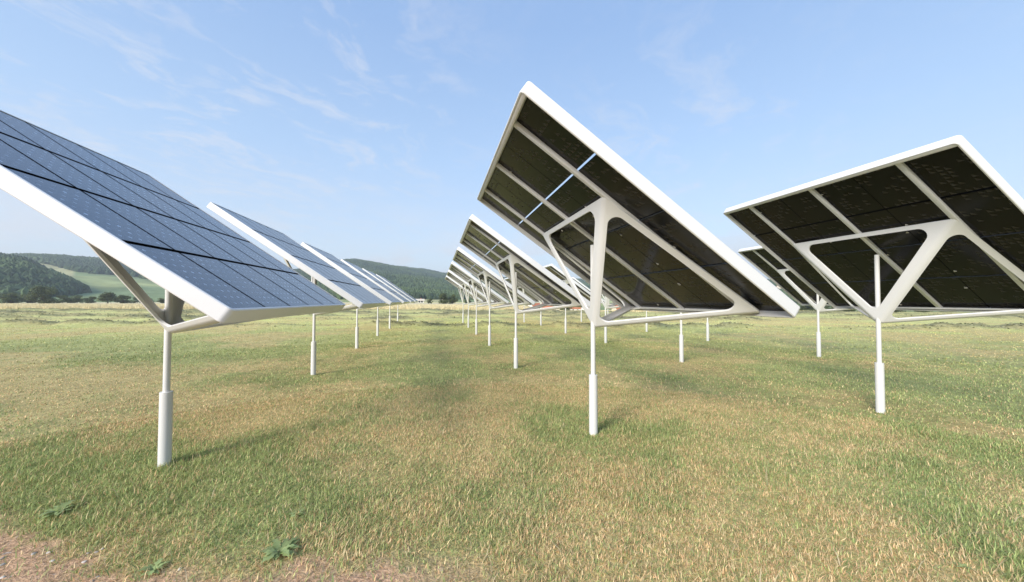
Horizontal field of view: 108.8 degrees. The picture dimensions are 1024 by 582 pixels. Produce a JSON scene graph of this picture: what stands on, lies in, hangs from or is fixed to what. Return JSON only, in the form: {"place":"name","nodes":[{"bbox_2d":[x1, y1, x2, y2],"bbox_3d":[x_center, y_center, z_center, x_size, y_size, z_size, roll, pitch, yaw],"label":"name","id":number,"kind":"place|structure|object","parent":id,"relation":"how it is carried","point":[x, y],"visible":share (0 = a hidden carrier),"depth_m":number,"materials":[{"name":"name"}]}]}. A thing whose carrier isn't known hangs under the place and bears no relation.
{"place":"outdoors","nodes":[
{"label":"outdoors","id":0,"kind":"place"},
{"bbox_2d":[0,303,813,311],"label":"standing dry grass","id":1,"kind":"structure","parent":0,"point":[185,306],"depth_m":70.22,"materials":[{"name":"plant"}]},
{"bbox_2d":[0,263,975,312],"bbox_3d":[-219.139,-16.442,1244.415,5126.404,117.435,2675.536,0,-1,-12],"label":"hills","id":2,"kind":"structure","parent":0,"point":[98,284],"depth_m":358.04,"materials":[{"name":"green plant"}]},
{"bbox_2d":[0,252,794,300],"bbox_3d":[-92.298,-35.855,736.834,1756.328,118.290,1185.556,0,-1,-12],"label":"forest","id":3,"kind":"object","parent":2,"relation":"on","point":[21,273],"visible":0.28,"depth_m":458.47,"materials":[{"name":"green plant"}]},
{"bbox_2d":[0,302,1023,581],"bbox_3d":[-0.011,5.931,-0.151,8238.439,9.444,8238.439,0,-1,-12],"label":"ground","id":4,"kind":"structure","parent":0,"point":[358,574],"depth_m":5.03,"materials":[{"name":"plant"}]},
{"bbox_2d":[0,292,23,302],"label":"bush","id":5,"kind":"object","parent":4,"relation":"on","point":[12,297],"visible":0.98,"depth_m":154.54,"materials":[{"name":"green plant"}]},
{"bbox_2d":[15,294,37,302],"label":"bush","id":6,"kind":"object","parent":4,"relation":"on","point":[24,300],"visible":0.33,"depth_m":167.25,"materials":[{"name":"green plant"}]},
{"bbox_2d":[22,285,60,303],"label":"tree","id":7,"kind":"object","parent":4,"relation":"on","point":[44,292],"visible":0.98,"depth_m":149.07,"materials":[{"name":"green plant"}]},
{"bbox_2d":[39,500,73,518],"bbox_3d":[-3.620,1.741,2.918,0.233,0.041,0.191,-1,-2,41],"label":"weed","id":8,"kind":"object","parent":4,"relation":"on","point":[59,508],"visible":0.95,"depth_m":2.93,"materials":[{"name":"green plant"}]},
{"bbox_2d":[54,295,74,302],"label":"bush","id":9,"kind":"object","parent":4,"relation":"on","point":[67,299],"visible":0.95,"depth_m":165.51,"materials":[{"name":"green plant"}]},
{"bbox_2d":[71,295,84,302],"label":"bush","id":10,"kind":"object","parent":4,"relation":"on","point":[77,299],"visible":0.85,"depth_m":174.53,"materials":[{"name":"green plant"}]},
{"bbox_2d":[80,296,96,302],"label":"bush","id":11,"kind":"object","parent":4,"relation":"on","point":[90,299],"visible":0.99,"depth_m":166.79,"materials":[{"name":"green plant"}]},
{"bbox_2d":[96,292,115,302],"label":"tree","id":12,"kind":"object","parent":4,"relation":"on","point":[107,296],"visible":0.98,"depth_m":158.88,"materials":[{"name":"green plant"}]},
{"bbox_2d":[112,295,132,302],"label":"bush","id":13,"kind":"object","parent":4,"relation":"on","point":[121,298],"visible":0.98,"depth_m":161.24,"materials":[{"name":"green plant"}]},
{"bbox_2d":[138,558,168,576],"bbox_3d":[-2.250,1.730,2.292,0.138,0.027,0.155,0,-1,-12],"label":"weed","id":14,"kind":"object","parent":4,"relation":"on","point":[152,569],"visible":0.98,"depth_m":2.29,"materials":[{"name":"green plant"}]},
{"bbox_2d":[156,298,164,302],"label":"bush","id":15,"kind":"object","parent":4,"relation":"on","point":[162,300],"visible":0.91,"depth_m":175.34,"materials":[{"name":"green plant"}]},
{"bbox_2d":[0,110,344,466],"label":"solar tracker","id":16,"kind":"object","parent":4,"relation":"on","point":[178,248],"visible":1,"depth_m":3.20,"materials":[{"name":"blue glass"}]},
{"bbox_2d":[261,537,299,562],"bbox_3d":[-1.549,1.725,2.453,0.248,0.040,0.251,0,-1,-12],"label":"weed","id":17,"kind":"object","parent":4,"relation":"on","point":[283,548],"visible":0.98,"depth_m":2.46,"materials":[{"name":"green plant"}]},
{"bbox_2d":[289,509,303,517],"bbox_3d":[-1.694,1.745,2.870,0.120,0.019,0.119,0,-1,-12],"label":"weed","id":18,"kind":"object","parent":4,"relation":"on","point":[293,515],"visible":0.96,"depth_m":2.88,"materials":[{"name":"green plant"}]},
{"bbox_2d":[207,202,385,374],"bbox_3d":[-4.485,0.226,8.344,2.686,3.562,3.219,0,-1,-12],"label":"solar tracker","id":19,"kind":"object","parent":4,"relation":"on","point":[316,268],"visible":0.92,"depth_m":7.50,"materials":[{"name":"white"}]},
{"bbox_2d":[301,242,400,348],"bbox_3d":[-5.423,0.340,12.888,2.686,3.562,3.219,0,-1,-12],"label":"solar tracker","id":20,"kind":"object","parent":4,"relation":"on","point":[359,279],"visible":0.87,"depth_m":12.10,"materials":[{"name":"white"}]},
{"bbox_2d":[341,259,409,335],"bbox_3d":[-6.362,0.454,17.433,2.686,3.562,3.219,0,-1,-12],"label":"solar tracker","id":21,"kind":"object","parent":4,"relation":"on","point":[402,299],"visible":0.77,"depth_m":16.92,"materials":[{"name":"white"}]},
{"bbox_2d":[363,268,414,328],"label":"solar tracker","id":22,"kind":"object","parent":4,"relation":"on","point":[390,286],"visible":0.71,"depth_m":21.63,"materials":[{"name":"white"}]},
{"bbox_2d":[376,274,417,320],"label":"solar tracker","id":23,"kind":"object","parent":4,"relation":"on","point":[399,289],"visible":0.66,"depth_m":26.36,"materials":[{"name":"white"}]},
{"bbox_2d":[416,298,424,302],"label":"house","id":24,"kind":"structure","parent":4,"relation":"on","point":[420,300],"depth_m":248.39,"materials":[{"name":"tile"}]},
{"bbox_2d":[438,293,448,303],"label":"tree","id":25,"kind":"object","parent":4,"relation":"on","point":[444,296],"visible":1,"depth_m":174.30,"materials":[{"name":"green plant"}]},
{"bbox_2d":[448,294,457,303],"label":"tree","id":26,"kind":"object","parent":4,"relation":"on","point":[452,299],"visible":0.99,"depth_m":176.98,"materials":[{"name":"green plant"}]},
{"bbox_2d":[445,275,482,322],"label":"solar tracker","id":27,"kind":"object","parent":4,"relation":"on","point":[453,282],"visible":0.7,"depth_m":27.29,"materials":[{"name":"white"}]},
{"bbox_2d":[447,270,493,326],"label":"solar tracker","id":28,"kind":"object","parent":4,"relation":"on","point":[460,281],"visible":0.8,"depth_m":22.68,"materials":[{"name":"white"}]},
{"bbox_2d":[449,261,508,334],"bbox_3d":[-1.762,0.485,18.339,2.686,3.562,3.219,0,-1,-12],"label":"solar tracker","id":29,"kind":"object","parent":4,"relation":"on","point":[468,278],"visible":0.88,"depth_m":18.08,"materials":[{"name":"white"}]},
{"bbox_2d":[453,247,535,345],"bbox_3d":[-0.823,0.371,13.795,2.686,3.562,3.219,0,-1,-12],"label":"solar tracker","id":30,"kind":"object","parent":4,"relation":"on","point":[487,276],"visible":0.87,"depth_m":13.53,"materials":[{"name":"white"}]},
{"bbox_2d":[0,307,1023,329],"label":"cut hay","id":31,"kind":"object","parent":4,"relation":"on","point":[200,315],"visible":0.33,"depth_m":32.77,"materials":[{"name":"beige plant"}]},
{"bbox_2d":[10,400,1022,581],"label":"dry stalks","id":32,"kind":"object","parent":4,"relation":"on","point":[548,504],"visible":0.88,"depth_m":3.05,"materials":[{"name":"beige plant"}]},
{"bbox_2d":[504,278,539,321],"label":"solar tracker","id":33,"kind":"object","parent":4,"relation":"on","point":[522,290],"visible":0.38,"depth_m":28.91,"materials":[{"name":"white"}]},
{"bbox_2d":[460,214,589,368],"bbox_3d":[0.116,0.257,9.251,2.686,3.562,3.219,0,-1,-12],"label":"solar tracker","id":34,"kind":"object","parent":4,"relation":"on","point":[514,264],"visible":0.97,"depth_m":8.88,"materials":[{"name":"black"}]},
{"bbox_2d":[543,264,601,332],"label":"solar tracker","id":35,"kind":"object","parent":4,"relation":"on","point":[559,274],"visible":0.25,"depth_m":18.25,"materials":[{"name":"white"}]},
{"bbox_2d":[570,307,580,309],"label":"house","id":36,"kind":"structure","parent":4,"relation":"on","point":[576,308],"depth_m":280.23,"materials":[{"name":"tile"}]},
{"bbox_2d":[571,277,604,321],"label":"solar tracker","id":37,"kind":"object","parent":4,"relation":"on","point":[581,284],"visible":0.07,"depth_m":27.77,"materials":[{"name":"white"}]},
{"bbox_2d":[601,296,619,342],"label":"solar tracker","id":38,"kind":"object","parent":4,"relation":"on","point":[605,304],"visible":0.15,"depth_m":14.65,"materials":[{"name":"white"}]},
{"bbox_2d":[477,81,799,434],"bbox_3d":[1.054,0.143,4.707,2.686,3.562,3.219,0,-1,-12],"label":"solar tracker","id":39,"kind":"object","parent":4,"relation":"on","point":[615,228],"visible":1,"depth_m":3.96,"materials":[{"name":"black"}]},
{"bbox_2d":[679,313,683,361],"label":"solar tracker","id":40,"kind":"object","parent":4,"relation":"on","point":[681,350],"visible":0.04,"depth_m":10.12,"materials":[{"name":"white"}]},
{"bbox_2d":[706,318,708,340],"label":"solar tracker","id":41,"kind":"object","parent":4,"relation":"on","point":[707,331],"visible":0.02,"depth_m":15.61,"materials":[{"name":"white"}]},
{"bbox_2d":[738,246,852,356],"bbox_3d":[9.314,0.322,11.138,2.686,3.562,3.219,0,-1,-12],"label":"solar tracker","id":42,"kind":"object","parent":4,"relation":"on","point":[778,273],"visible":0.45,"depth_m":12.07,"materials":[{"name":"white"}]},
{"bbox_2d":[797,303,810,310],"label":"bush","id":43,"kind":"object","parent":4,"relation":"on","point":[802,307],"visible":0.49,"depth_m":188.72,"materials":[{"name":"green plant"}]},
{"bbox_2d":[805,306,827,310],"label":"bush","id":44,"kind":"object","parent":4,"relation":"on","point":[811,308],"visible":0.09,"depth_m":185.47,"materials":[{"name":"green plant"}]},
{"bbox_2d":[723,135,1023,412],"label":"solar tracker","id":45,"kind":"object","parent":4,"relation":"on","point":[937,226],"visible":1,"depth_m":5.21,"materials":[{"name":"black"}]},
{"bbox_2d":[954,562,972,569],"bbox_3d":[2.868,1.747,2.331,0.088,0.011,0.059,-1,-2,33],"label":"weed","id":46,"kind":"object","parent":4,"relation":"on","point":[962,565],"visible":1,"depth_m":2.33,"materials":[{"name":"green plant"}]},
{"bbox_2d":[0,0,1023,278],"label":"sky","id":47,"kind":"structure","parent":0,"point":[371,130],"materials":[{"name":"blue"}]}
]}

